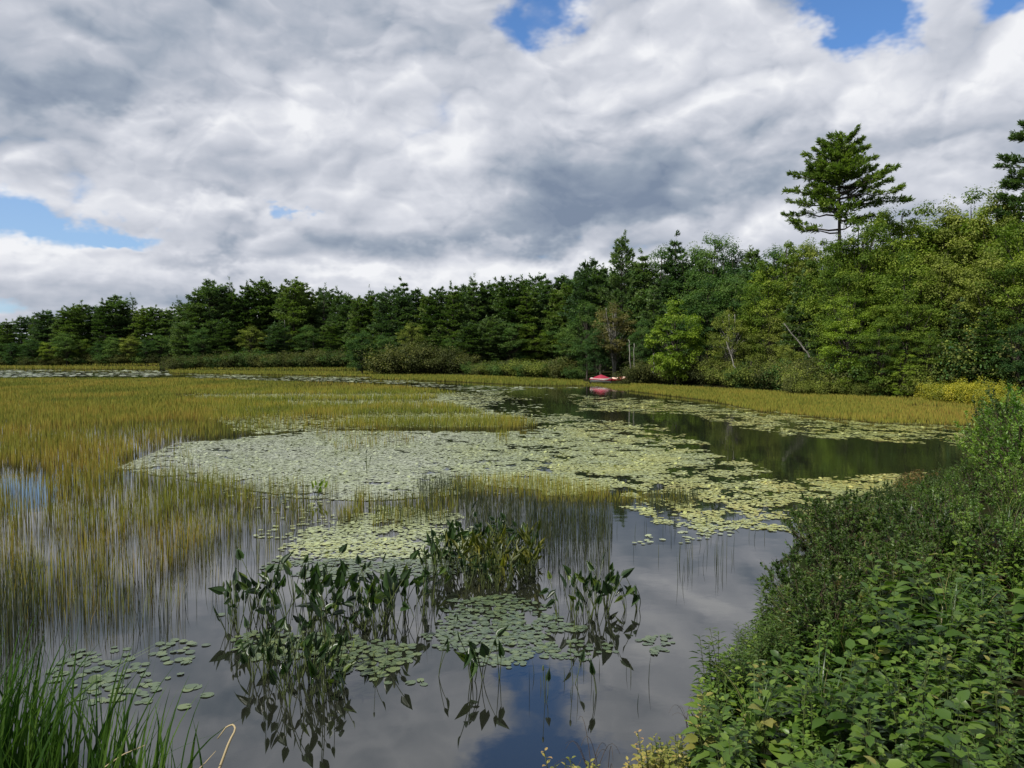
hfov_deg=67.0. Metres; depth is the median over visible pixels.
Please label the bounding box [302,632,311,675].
pickerelweed
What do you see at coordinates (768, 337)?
alder tree
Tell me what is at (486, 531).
pickerelweed
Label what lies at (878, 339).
maple tree
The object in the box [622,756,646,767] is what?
yellowing weed
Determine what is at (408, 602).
pickerelweed
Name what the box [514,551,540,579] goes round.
pickerelweed
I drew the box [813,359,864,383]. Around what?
shrub
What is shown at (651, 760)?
yellowing weed
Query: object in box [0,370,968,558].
lily pads
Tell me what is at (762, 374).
shrub
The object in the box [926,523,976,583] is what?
leafy weed
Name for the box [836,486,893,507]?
shrub
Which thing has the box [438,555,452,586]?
pickerelweed
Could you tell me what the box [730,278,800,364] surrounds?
leafy tree
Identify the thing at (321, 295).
pine tree
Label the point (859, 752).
leafy weed
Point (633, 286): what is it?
background tree
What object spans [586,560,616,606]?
pickerelweed
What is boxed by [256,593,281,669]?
pickerelweed
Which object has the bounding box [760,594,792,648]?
narrow weed
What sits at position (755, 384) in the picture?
shrub
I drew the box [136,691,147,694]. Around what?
lily pad
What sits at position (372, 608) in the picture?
pickerelweed
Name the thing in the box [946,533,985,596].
leafy weed
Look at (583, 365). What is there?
background tree
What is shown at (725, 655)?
leafy weed
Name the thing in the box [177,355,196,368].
shrub
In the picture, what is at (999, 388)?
goldenrod clump
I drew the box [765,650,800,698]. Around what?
leafy weed
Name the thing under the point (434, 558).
pickerelweed
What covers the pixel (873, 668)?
leafy weed
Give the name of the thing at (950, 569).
leafy weed
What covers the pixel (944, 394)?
goldenrod clump
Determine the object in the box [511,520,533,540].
pickerelweed
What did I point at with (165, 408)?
rushes
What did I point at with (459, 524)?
pickerelweed
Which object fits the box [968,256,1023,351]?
leafy tree
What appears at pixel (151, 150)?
sky
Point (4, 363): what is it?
shrub
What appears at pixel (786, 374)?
shrub
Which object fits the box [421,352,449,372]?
shrub
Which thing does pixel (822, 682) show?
grass tuft
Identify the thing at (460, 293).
pine tree
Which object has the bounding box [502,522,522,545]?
pickerelweed
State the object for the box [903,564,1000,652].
grass tuft
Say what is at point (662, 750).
leafy weed
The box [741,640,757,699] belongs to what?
leafy weed
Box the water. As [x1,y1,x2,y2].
[0,366,1007,767]
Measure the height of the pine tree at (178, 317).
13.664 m
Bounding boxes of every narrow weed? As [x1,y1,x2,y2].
[689,627,741,723]
[715,645,753,726]
[721,643,766,695]
[728,630,769,696]
[733,622,763,662]
[733,630,749,666]
[740,610,773,651]
[749,579,784,639]
[749,616,784,684]
[750,584,791,626]
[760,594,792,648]
[760,618,803,685]
[761,605,788,630]
[767,594,800,642]
[768,604,794,680]
[776,587,805,630]
[798,571,819,615]
[802,570,833,626]
[807,563,833,604]
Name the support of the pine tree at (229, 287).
on the ground at (1016, 681)
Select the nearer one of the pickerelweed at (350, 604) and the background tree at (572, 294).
the pickerelweed at (350, 604)
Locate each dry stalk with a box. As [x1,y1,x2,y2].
[105,744,146,767]
[217,724,235,767]
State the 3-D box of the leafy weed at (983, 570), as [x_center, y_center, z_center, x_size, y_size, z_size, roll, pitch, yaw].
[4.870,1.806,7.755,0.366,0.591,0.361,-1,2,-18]
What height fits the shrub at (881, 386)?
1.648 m
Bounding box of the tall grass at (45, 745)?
[0,608,237,767]
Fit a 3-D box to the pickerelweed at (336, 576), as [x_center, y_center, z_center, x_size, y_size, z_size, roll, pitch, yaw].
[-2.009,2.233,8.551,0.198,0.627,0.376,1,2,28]
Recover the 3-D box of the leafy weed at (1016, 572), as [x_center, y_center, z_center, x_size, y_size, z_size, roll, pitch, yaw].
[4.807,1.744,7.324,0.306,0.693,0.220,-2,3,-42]
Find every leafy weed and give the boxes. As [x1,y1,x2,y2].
[654,742,680,767]
[680,688,740,767]
[684,685,729,764]
[689,663,726,724]
[689,675,730,729]
[696,696,716,742]
[702,655,729,719]
[704,746,744,767]
[706,733,741,767]
[709,662,808,760]
[714,641,740,689]
[718,719,760,767]
[726,652,773,711]
[727,666,753,725]
[730,704,757,767]
[740,689,791,767]
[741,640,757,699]
[744,660,791,722]
[745,633,771,655]
[748,660,780,747]
[754,753,792,767]
[755,655,830,761]
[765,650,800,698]
[772,746,820,767]
[779,720,821,765]
[780,636,812,684]
[783,599,821,670]
[788,672,841,762]
[790,609,808,663]
[790,746,851,767]
[794,664,817,703]
[795,608,823,650]
[801,617,836,688]
[809,666,877,766]
[810,740,844,765]
[815,599,866,676]
[826,639,883,721]
[833,650,882,707]
[836,667,897,745]
[838,590,873,654]
[842,702,892,767]
[850,626,894,702]
[854,554,914,627]
[854,581,911,676]
[857,577,912,641]
[864,622,904,677]
[864,747,906,767]
[869,540,891,594]
[877,600,945,689]
[880,646,923,707]
[881,652,938,756]
[882,685,899,732]
[883,521,899,556]
[890,551,967,638]
[892,582,949,643]
[892,616,934,674]
[893,731,920,767]
[895,710,946,767]
[906,549,936,601]
[912,638,972,723]
[913,674,972,751]
[918,689,998,767]
[920,590,990,680]
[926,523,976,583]
[933,533,977,594]
[935,613,974,656]
[938,555,962,599]
[940,562,953,597]
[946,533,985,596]
[947,575,972,634]
[948,572,970,610]
[948,624,1013,699]
[952,730,999,767]
[955,645,980,709]
[956,564,1007,628]
[957,656,1023,765]
[962,512,1003,568]
[963,655,1023,729]
[964,593,1008,642]
[965,589,999,661]
[975,537,1010,576]
[978,592,1023,657]
[984,557,1007,606]
[984,561,1006,593]
[987,584,1000,616]
[992,716,1023,767]
[995,605,1023,678]
[1003,537,1023,593]
[1003,695,1023,753]
[1005,549,1023,636]
[1005,568,1023,661]
[1008,689,1023,741]
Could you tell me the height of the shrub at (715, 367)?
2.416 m
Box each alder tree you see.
[744,312,790,367]
[774,343,804,368]
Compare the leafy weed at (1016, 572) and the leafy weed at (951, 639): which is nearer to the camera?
the leafy weed at (951, 639)
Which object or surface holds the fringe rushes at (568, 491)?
in the water
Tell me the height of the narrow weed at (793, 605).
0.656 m
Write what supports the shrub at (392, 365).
on the ground at (1016, 681)
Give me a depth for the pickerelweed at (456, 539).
10.71 m
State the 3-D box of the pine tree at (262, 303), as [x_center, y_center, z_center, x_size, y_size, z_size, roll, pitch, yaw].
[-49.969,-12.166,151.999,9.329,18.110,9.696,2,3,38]
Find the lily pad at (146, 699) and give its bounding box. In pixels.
[141,697,152,701]
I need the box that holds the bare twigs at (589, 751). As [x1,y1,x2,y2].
[554,716,613,767]
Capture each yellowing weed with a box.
[541,747,573,767]
[566,756,594,767]
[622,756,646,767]
[631,729,670,767]
[631,741,659,767]
[634,744,675,767]
[649,733,686,766]
[654,735,690,767]
[658,739,687,767]
[675,734,694,766]
[685,704,714,767]
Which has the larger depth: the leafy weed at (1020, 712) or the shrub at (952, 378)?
the shrub at (952, 378)
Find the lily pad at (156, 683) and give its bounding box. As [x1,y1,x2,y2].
[149,682,160,685]
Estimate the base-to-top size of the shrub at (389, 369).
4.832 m
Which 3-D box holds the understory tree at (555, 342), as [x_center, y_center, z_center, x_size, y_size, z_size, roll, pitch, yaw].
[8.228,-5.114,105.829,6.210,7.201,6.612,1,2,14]
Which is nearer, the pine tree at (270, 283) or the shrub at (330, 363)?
the shrub at (330, 363)
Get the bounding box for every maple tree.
[644,297,708,384]
[815,291,881,392]
[845,315,909,396]
[874,281,947,374]
[885,349,916,397]
[906,323,952,386]
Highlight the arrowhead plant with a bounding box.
[311,475,326,497]
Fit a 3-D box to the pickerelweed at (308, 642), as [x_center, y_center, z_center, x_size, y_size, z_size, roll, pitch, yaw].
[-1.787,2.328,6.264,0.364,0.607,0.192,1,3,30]
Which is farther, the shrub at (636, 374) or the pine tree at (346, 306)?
the pine tree at (346, 306)
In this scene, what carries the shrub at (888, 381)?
on the ground at (1016, 681)
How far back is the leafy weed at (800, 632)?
6.58 m
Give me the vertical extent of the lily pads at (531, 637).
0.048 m
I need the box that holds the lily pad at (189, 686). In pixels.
[183,684,196,688]
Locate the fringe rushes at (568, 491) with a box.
[0,420,689,648]
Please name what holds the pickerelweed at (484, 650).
in the water
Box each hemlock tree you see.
[775,268,819,362]
[804,302,831,365]
[940,297,975,364]
[956,307,1008,386]
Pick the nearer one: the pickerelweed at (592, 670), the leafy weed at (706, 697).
the leafy weed at (706, 697)
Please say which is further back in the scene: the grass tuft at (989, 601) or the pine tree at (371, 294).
the pine tree at (371, 294)
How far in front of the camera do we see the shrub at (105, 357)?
182.11 m
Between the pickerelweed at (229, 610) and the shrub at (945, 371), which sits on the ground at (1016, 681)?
the shrub at (945, 371)
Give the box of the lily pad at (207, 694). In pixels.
[202,693,211,696]
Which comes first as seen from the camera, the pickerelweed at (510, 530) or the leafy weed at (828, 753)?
the leafy weed at (828, 753)
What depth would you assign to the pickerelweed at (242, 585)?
8.04 m
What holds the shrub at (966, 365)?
on the ground at (1016, 681)
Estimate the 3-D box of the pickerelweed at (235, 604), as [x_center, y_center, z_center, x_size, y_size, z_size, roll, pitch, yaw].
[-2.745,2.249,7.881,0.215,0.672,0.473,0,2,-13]
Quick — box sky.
[0,0,1023,339]
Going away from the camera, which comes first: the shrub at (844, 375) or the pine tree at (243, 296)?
the shrub at (844, 375)
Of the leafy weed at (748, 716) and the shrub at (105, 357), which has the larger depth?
the shrub at (105, 357)
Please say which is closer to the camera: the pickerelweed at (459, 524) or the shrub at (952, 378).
the pickerelweed at (459, 524)
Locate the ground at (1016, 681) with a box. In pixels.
[20,339,1023,767]
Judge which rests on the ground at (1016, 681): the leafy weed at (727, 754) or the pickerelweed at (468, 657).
the leafy weed at (727, 754)
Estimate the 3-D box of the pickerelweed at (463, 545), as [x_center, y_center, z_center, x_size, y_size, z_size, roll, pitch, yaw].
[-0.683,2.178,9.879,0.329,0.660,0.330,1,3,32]
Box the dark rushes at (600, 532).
[0,444,764,706]
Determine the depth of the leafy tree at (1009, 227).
51.64 m
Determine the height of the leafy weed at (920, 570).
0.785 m
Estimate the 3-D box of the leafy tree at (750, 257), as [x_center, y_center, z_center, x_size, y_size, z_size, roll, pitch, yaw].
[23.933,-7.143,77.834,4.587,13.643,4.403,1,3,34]
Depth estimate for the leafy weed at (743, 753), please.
4.28 m
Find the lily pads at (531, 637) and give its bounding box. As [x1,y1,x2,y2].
[45,558,675,689]
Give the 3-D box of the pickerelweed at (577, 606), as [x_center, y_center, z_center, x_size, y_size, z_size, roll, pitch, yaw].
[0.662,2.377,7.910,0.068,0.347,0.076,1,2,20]
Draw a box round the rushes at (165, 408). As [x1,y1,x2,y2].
[0,376,536,602]
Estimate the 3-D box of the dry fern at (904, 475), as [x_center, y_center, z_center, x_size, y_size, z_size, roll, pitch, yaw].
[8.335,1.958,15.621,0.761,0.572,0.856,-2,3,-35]
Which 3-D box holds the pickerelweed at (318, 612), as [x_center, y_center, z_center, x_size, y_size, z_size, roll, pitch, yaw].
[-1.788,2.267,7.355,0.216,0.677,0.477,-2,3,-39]
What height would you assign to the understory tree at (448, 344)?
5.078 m
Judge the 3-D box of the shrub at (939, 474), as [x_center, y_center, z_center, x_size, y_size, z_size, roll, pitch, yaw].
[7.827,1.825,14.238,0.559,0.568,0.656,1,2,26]
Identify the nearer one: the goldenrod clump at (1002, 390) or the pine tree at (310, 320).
the goldenrod clump at (1002, 390)
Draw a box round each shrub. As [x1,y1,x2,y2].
[0,358,9,365]
[2,352,26,365]
[13,357,45,365]
[28,356,58,365]
[30,356,60,364]
[49,357,64,365]
[58,357,75,364]
[67,358,87,364]
[69,353,100,364]
[87,353,107,364]
[91,349,129,364]
[105,351,135,363]
[114,356,140,364]
[130,353,147,363]
[144,351,170,363]
[158,354,179,369]
[166,355,197,368]
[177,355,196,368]
[183,352,210,367]
[197,354,217,367]
[198,354,230,367]
[208,347,243,367]
[221,348,266,367]
[222,357,244,368]
[243,350,268,367]
[251,354,276,367]
[260,354,282,366]
[263,350,296,367]
[274,352,299,367]
[290,355,316,367]
[291,348,327,367]
[302,348,337,367]
[316,347,347,367]
[316,349,344,367]
[336,352,352,366]
[340,355,365,367]
[354,343,417,374]
[358,351,401,373]
[374,353,411,373]
[382,335,449,373]
[384,341,440,373]
[412,355,444,373]
[416,345,461,372]
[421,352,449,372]
[425,343,468,373]
[437,349,482,371]
[455,348,484,371]
[460,361,478,373]
[467,362,488,375]
[475,360,500,375]
[485,360,508,376]
[486,359,523,375]
[498,359,536,375]
[509,363,535,376]
[519,365,537,376]
[521,359,552,377]
[534,362,563,377]
[540,356,579,378]
[560,364,595,379]
[610,365,648,383]
[617,356,662,383]
[619,363,656,383]
[634,360,665,383]
[649,371,663,382]
[655,367,682,382]
[663,364,694,382]
[673,371,692,382]
[682,360,704,382]
[684,357,724,383]
[686,357,741,384]
[705,359,739,384]
[713,363,748,386]
[722,363,750,386]
[733,358,773,387]
[741,354,796,388]
[747,365,777,387]
[756,538,884,616]
[757,355,798,387]
[758,561,877,658]
[759,358,791,389]
[771,361,815,383]
[775,359,826,388]
[776,364,801,383]
[779,353,821,372]
[779,379,802,394]
[780,492,877,567]
[781,352,844,392]
[781,362,831,387]
[784,516,834,557]
[785,378,822,394]
[788,497,837,540]
[802,374,844,394]
[802,499,880,550]
[808,527,906,600]
[813,350,886,393]
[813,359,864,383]
[822,354,874,390]
[825,489,885,523]
[826,376,861,394]
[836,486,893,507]
[837,529,983,624]
[841,351,901,384]
[847,382,877,395]
[851,489,1005,585]
[854,512,964,595]
[857,487,942,544]
[860,352,931,393]
[861,376,898,396]
[871,486,899,503]
[871,493,909,518]
[874,501,921,533]
[876,478,916,499]
[878,359,942,390]
[892,374,923,396]
[894,471,953,512]
[894,474,921,489]
[898,327,1009,382]
[898,376,944,396]
[902,358,974,388]
[904,335,1009,384]
[906,473,983,539]
[909,476,944,494]
[911,477,982,520]
[920,468,953,491]
[921,493,1023,564]
[924,473,974,510]
[926,332,1009,386]
[927,462,957,474]
[937,328,1023,386]
[937,361,969,387]
[937,494,1023,588]
[942,381,1022,490]
[944,453,1009,502]
[945,425,996,476]
[949,459,970,478]
[953,397,1023,484]
[953,459,992,492]
[960,359,1022,386]
[965,411,1023,507]
[968,330,1023,392]
[970,355,1019,384]
[972,462,993,483]
[973,454,1023,523]
[975,374,1023,475]
[977,354,1023,394]
[980,381,1023,427]
[990,460,1023,513]
[1002,468,1023,494]
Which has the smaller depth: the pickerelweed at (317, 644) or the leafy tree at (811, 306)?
the pickerelweed at (317, 644)
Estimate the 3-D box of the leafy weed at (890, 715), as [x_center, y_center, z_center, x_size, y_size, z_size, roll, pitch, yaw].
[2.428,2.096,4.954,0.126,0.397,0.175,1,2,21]
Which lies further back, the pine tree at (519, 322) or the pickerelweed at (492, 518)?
the pine tree at (519, 322)
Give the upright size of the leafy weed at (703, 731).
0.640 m
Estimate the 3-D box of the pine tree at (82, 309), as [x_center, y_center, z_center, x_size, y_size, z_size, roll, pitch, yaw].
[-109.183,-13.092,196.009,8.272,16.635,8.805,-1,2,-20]
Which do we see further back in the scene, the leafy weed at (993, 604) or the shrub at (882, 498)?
the shrub at (882, 498)
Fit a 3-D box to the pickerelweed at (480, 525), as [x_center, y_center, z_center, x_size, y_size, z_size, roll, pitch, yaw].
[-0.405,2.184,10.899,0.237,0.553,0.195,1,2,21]
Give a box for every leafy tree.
[0,342,21,365]
[16,338,41,363]
[37,342,63,360]
[51,332,79,364]
[69,339,93,358]
[87,342,105,362]
[102,337,124,357]
[118,336,142,361]
[136,339,155,363]
[146,334,171,358]
[395,320,424,352]
[553,327,581,367]
[563,300,606,378]
[581,326,609,375]
[625,244,688,348]
[626,316,657,366]
[662,245,720,350]
[676,270,732,361]
[680,232,743,356]
[707,272,773,362]
[709,239,756,346]
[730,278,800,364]
[732,245,768,367]
[737,244,795,345]
[746,237,831,349]
[776,235,833,352]
[796,231,881,363]
[807,268,880,365]
[813,212,902,352]
[845,231,923,356]
[863,206,952,346]
[868,251,949,356]
[887,199,959,330]
[898,246,984,355]
[914,194,992,343]
[926,184,1023,343]
[942,242,1023,345]
[946,181,1023,337]
[961,211,1023,341]
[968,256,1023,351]
[991,323,1023,393]
[1006,234,1023,301]
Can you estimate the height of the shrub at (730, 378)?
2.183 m
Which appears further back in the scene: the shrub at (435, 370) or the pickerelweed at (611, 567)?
the shrub at (435, 370)
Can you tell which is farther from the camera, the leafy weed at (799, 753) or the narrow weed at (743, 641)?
the narrow weed at (743, 641)
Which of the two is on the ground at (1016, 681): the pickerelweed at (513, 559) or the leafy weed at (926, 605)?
the leafy weed at (926, 605)
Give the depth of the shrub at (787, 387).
53.08 m
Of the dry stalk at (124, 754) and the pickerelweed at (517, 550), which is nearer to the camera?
the dry stalk at (124, 754)
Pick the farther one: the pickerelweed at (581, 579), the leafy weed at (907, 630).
the pickerelweed at (581, 579)
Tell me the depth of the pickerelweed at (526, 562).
9.50 m
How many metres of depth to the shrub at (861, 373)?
51.07 m
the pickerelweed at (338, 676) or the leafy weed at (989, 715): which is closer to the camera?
the leafy weed at (989, 715)
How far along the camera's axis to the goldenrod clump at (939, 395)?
43.96 m
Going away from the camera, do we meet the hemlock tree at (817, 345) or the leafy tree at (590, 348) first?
the hemlock tree at (817, 345)
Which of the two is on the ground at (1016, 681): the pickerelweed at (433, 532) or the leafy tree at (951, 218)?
the leafy tree at (951, 218)
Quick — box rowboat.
[590,375,611,382]
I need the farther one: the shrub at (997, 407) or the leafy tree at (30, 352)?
the leafy tree at (30, 352)
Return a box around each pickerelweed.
[208,567,246,623]
[213,592,230,631]
[215,599,232,639]
[223,581,229,618]
[227,596,239,634]
[229,568,250,632]
[233,616,253,674]
[236,547,271,608]
[237,580,273,623]
[238,563,274,612]
[240,616,285,682]
[241,578,267,628]
[244,560,285,617]
[253,628,274,677]
[255,579,304,638]
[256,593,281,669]
[259,551,293,605]
[260,646,272,684]
[265,623,276,672]
[269,618,305,706]
[270,637,311,697]
[272,577,286,621]
[277,620,311,669]
[278,646,290,692]
[281,554,308,597]
[284,614,315,682]
[289,614,305,667]
[293,614,328,668]
[294,581,334,631]
[298,620,324,683]
[299,653,329,700]
[300,562,308,602]
[300,580,309,613]
[301,561,332,619]
[301,567,326,618]
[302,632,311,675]
[304,639,328,702]
[306,579,326,635]
[308,592,341,644]
[310,657,321,694]
[312,543,347,594]
[314,626,336,691]
[318,592,338,633]
[320,581,338,621]
[322,617,343,674]
[323,563,347,592]
[326,621,342,678]
[326,659,346,700]
[327,586,363,636]
[330,560,358,619]
[338,641,356,689]
[339,628,347,662]
[340,559,371,595]
[341,577,374,632]
[345,575,379,618]
[347,561,369,595]
[355,554,381,597]
[357,553,385,623]
[363,567,411,638]
[366,571,399,630]
[370,564,398,617]
[370,565,406,624]
[373,652,385,685]
[374,569,409,634]
[380,549,418,598]
[394,563,427,614]
[402,580,417,617]
[413,580,429,615]
[414,546,432,571]
[418,548,428,568]
[421,564,428,599]
[422,570,439,605]
[423,531,442,567]
[423,536,448,579]
[423,577,428,613]
[426,530,446,549]
[426,543,440,572]
[431,529,452,567]
[432,534,461,575]
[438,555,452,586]
[438,637,448,675]
[441,529,460,554]
[442,519,469,562]
[446,531,473,573]
[447,519,458,543]
[448,546,459,570]
[453,549,476,589]
[455,501,476,545]
[455,632,478,681]
[456,520,479,543]
[459,555,478,587]
[461,529,484,559]
[463,536,471,557]
[463,547,479,577]
[466,554,477,575]
[469,625,508,680]
[471,531,493,566]
[472,557,492,588]
[473,510,489,540]
[473,523,493,536]
[473,533,493,567]
[473,550,492,581]
[477,535,500,567]
[479,521,487,538]
[479,557,498,588]
[485,521,505,551]
[485,537,510,561]
[486,532,516,578]
[487,549,503,582]
[489,516,502,539]
[490,546,514,575]
[491,518,508,548]
[491,545,526,588]
[493,639,504,678]
[494,548,504,590]
[500,512,522,544]
[500,529,515,564]
[501,531,516,558]
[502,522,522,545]
[505,562,520,581]
[507,534,522,548]
[510,537,533,575]
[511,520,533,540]
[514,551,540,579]
[515,559,524,578]
[516,519,540,542]
[518,541,533,569]
[518,547,539,581]
[521,525,545,568]
[521,539,545,576]
[523,522,538,557]
[538,571,558,615]
[542,665,550,702]
[559,570,581,611]
[562,564,601,620]
[568,579,585,616]
[569,641,584,683]
[571,571,577,595]
[572,577,589,612]
[574,572,608,615]
[574,601,579,627]
[583,553,604,607]
[585,561,596,603]
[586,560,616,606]
[588,658,596,693]
[593,568,633,618]
[604,562,621,600]
[608,570,618,610]
[613,573,625,609]
[623,570,640,609]
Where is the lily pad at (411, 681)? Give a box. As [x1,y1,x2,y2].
[405,680,415,683]
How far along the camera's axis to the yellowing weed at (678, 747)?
4.75 m
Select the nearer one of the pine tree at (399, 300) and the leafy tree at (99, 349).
the pine tree at (399, 300)
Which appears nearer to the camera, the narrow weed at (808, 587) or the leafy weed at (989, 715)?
the leafy weed at (989, 715)
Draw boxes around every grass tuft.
[766,637,890,722]
[790,602,865,675]
[844,517,867,560]
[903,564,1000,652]
[914,475,958,522]
[947,582,1006,641]
[973,555,1023,630]
[987,499,1016,536]
[989,499,1016,522]
[992,500,1023,554]
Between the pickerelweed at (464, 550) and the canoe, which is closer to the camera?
the pickerelweed at (464, 550)
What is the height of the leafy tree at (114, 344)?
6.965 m
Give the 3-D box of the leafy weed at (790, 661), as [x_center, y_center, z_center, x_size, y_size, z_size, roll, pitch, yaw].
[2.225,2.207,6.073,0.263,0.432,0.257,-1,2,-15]
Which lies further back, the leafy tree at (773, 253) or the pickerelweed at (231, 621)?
the leafy tree at (773, 253)
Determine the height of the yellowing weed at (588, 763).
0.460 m
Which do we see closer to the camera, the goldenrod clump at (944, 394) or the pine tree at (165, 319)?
the goldenrod clump at (944, 394)
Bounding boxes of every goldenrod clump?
[911,376,948,400]
[926,385,944,401]
[930,377,961,401]
[933,376,971,402]
[940,377,983,402]
[946,374,998,403]
[958,380,999,403]
[968,384,1006,408]
[979,379,1014,396]
[984,379,1019,396]
[985,391,1009,410]
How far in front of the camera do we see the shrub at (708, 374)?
65.67 m
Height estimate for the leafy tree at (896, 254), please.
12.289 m
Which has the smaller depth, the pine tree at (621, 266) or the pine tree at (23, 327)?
the pine tree at (621, 266)
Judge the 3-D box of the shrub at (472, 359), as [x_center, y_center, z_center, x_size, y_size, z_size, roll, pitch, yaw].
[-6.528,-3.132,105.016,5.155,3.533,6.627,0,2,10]
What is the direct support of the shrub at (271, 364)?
on the ground at (1016, 681)
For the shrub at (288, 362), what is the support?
on the ground at (1016, 681)
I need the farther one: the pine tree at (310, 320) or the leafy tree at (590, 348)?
the pine tree at (310, 320)
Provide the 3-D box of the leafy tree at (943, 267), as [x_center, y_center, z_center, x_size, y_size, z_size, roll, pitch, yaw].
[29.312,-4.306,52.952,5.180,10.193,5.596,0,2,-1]
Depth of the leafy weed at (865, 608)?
6.35 m
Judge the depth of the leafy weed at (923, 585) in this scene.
6.31 m
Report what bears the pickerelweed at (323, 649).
on the water
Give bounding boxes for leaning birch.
[783,322,809,356]
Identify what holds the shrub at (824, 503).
on the ground at (1016, 681)
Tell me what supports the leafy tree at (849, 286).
on the ground at (1016, 681)
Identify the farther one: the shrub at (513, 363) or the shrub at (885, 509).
the shrub at (513, 363)
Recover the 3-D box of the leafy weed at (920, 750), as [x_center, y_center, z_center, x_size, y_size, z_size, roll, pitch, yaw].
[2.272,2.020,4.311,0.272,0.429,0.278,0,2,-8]
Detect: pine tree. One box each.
[0,318,19,358]
[12,316,30,357]
[18,316,34,353]
[20,313,45,358]
[28,309,58,356]
[45,307,71,358]
[51,303,91,357]
[70,299,93,355]
[82,305,102,353]
[88,297,122,353]
[89,294,137,352]
[112,297,136,352]
[123,292,140,354]
[124,305,155,356]
[137,304,165,356]
[153,309,173,356]
[163,302,176,358]
[167,299,196,354]
[167,314,182,355]
[171,297,181,324]
[179,279,233,355]
[182,286,211,356]
[206,283,235,354]
[219,289,248,353]
[221,277,237,344]
[231,280,261,359]
[237,276,278,355]
[256,280,276,358]
[261,286,295,343]
[269,276,317,356]
[288,281,320,357]
[302,289,325,351]
[310,287,337,352]
[312,283,330,355]
[321,286,345,352]
[327,292,368,351]
[340,294,371,370]
[347,291,382,360]
[361,299,390,355]
[363,284,376,346]
[366,286,414,349]
[384,277,419,352]
[404,287,426,347]
[412,289,445,346]
[419,286,465,346]
[437,281,470,350]
[442,283,468,330]
[442,290,469,342]
[459,276,488,360]
[461,274,478,334]
[462,291,503,362]
[472,280,498,361]
[489,275,533,364]
[489,276,509,361]
[493,289,545,363]
[501,286,546,362]
[517,274,535,363]
[522,271,552,362]
[529,283,549,365]
[534,274,556,363]
[539,284,570,361]
[545,281,578,366]
[549,273,567,318]
[556,277,573,322]
[558,256,607,349]
[583,263,617,374]
[594,230,640,374]
[619,248,661,362]
[637,279,670,366]
[649,230,691,359]
[780,123,915,361]
[992,119,1023,225]
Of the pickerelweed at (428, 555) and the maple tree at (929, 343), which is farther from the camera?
the maple tree at (929, 343)
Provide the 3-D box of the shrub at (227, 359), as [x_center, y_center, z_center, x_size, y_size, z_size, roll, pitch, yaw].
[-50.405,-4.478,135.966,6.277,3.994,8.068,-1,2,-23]
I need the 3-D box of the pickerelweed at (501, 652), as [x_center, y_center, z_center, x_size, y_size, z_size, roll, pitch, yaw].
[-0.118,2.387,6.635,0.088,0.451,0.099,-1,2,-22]
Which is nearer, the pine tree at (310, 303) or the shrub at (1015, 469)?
the shrub at (1015, 469)
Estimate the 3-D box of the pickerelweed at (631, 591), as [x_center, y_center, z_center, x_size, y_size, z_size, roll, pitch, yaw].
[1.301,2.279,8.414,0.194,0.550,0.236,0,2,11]
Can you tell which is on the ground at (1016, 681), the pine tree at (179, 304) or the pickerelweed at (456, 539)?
the pine tree at (179, 304)
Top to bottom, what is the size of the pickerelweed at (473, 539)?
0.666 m
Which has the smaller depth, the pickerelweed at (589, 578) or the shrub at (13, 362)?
the pickerelweed at (589, 578)
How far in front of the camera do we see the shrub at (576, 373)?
86.02 m
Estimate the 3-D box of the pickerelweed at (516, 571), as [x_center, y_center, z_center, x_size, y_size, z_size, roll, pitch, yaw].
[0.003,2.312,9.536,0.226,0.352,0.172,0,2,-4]
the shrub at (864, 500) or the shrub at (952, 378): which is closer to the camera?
the shrub at (864, 500)
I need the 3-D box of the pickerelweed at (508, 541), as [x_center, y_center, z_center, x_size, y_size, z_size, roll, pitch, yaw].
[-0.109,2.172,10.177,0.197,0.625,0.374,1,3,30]
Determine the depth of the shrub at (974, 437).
14.52 m
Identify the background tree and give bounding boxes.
[559,270,609,364]
[567,290,584,370]
[572,264,654,370]
[611,261,658,363]
[654,266,703,365]
[669,264,708,363]
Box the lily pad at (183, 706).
[177,703,190,708]
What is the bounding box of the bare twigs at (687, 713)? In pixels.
[669,693,694,725]
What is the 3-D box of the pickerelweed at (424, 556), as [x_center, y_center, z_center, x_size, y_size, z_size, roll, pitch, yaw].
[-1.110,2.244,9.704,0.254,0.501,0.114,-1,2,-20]
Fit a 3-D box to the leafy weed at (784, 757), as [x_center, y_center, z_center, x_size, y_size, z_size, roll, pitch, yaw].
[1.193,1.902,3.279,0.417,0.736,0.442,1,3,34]
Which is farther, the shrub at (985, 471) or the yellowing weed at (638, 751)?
the shrub at (985, 471)
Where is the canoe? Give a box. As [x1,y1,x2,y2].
[612,377,624,380]
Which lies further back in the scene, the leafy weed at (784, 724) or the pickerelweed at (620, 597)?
the pickerelweed at (620, 597)
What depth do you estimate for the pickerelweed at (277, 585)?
7.94 m
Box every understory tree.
[166,321,199,358]
[183,327,216,357]
[207,320,238,357]
[231,324,268,354]
[258,321,294,357]
[288,323,322,352]
[315,321,344,360]
[341,329,374,373]
[371,335,400,356]
[428,328,442,353]
[439,338,458,350]
[455,320,484,366]
[474,314,508,362]
[496,322,527,364]
[513,324,550,363]
[536,317,566,361]
[551,322,578,367]
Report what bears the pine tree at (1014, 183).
on the ground at (1016, 681)
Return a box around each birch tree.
[585,301,636,376]
[705,306,756,369]
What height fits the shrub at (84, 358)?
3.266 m
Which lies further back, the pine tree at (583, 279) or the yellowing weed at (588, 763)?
the pine tree at (583, 279)
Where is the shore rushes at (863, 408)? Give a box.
[0,362,986,425]
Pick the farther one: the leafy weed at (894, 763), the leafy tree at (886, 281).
the leafy tree at (886, 281)

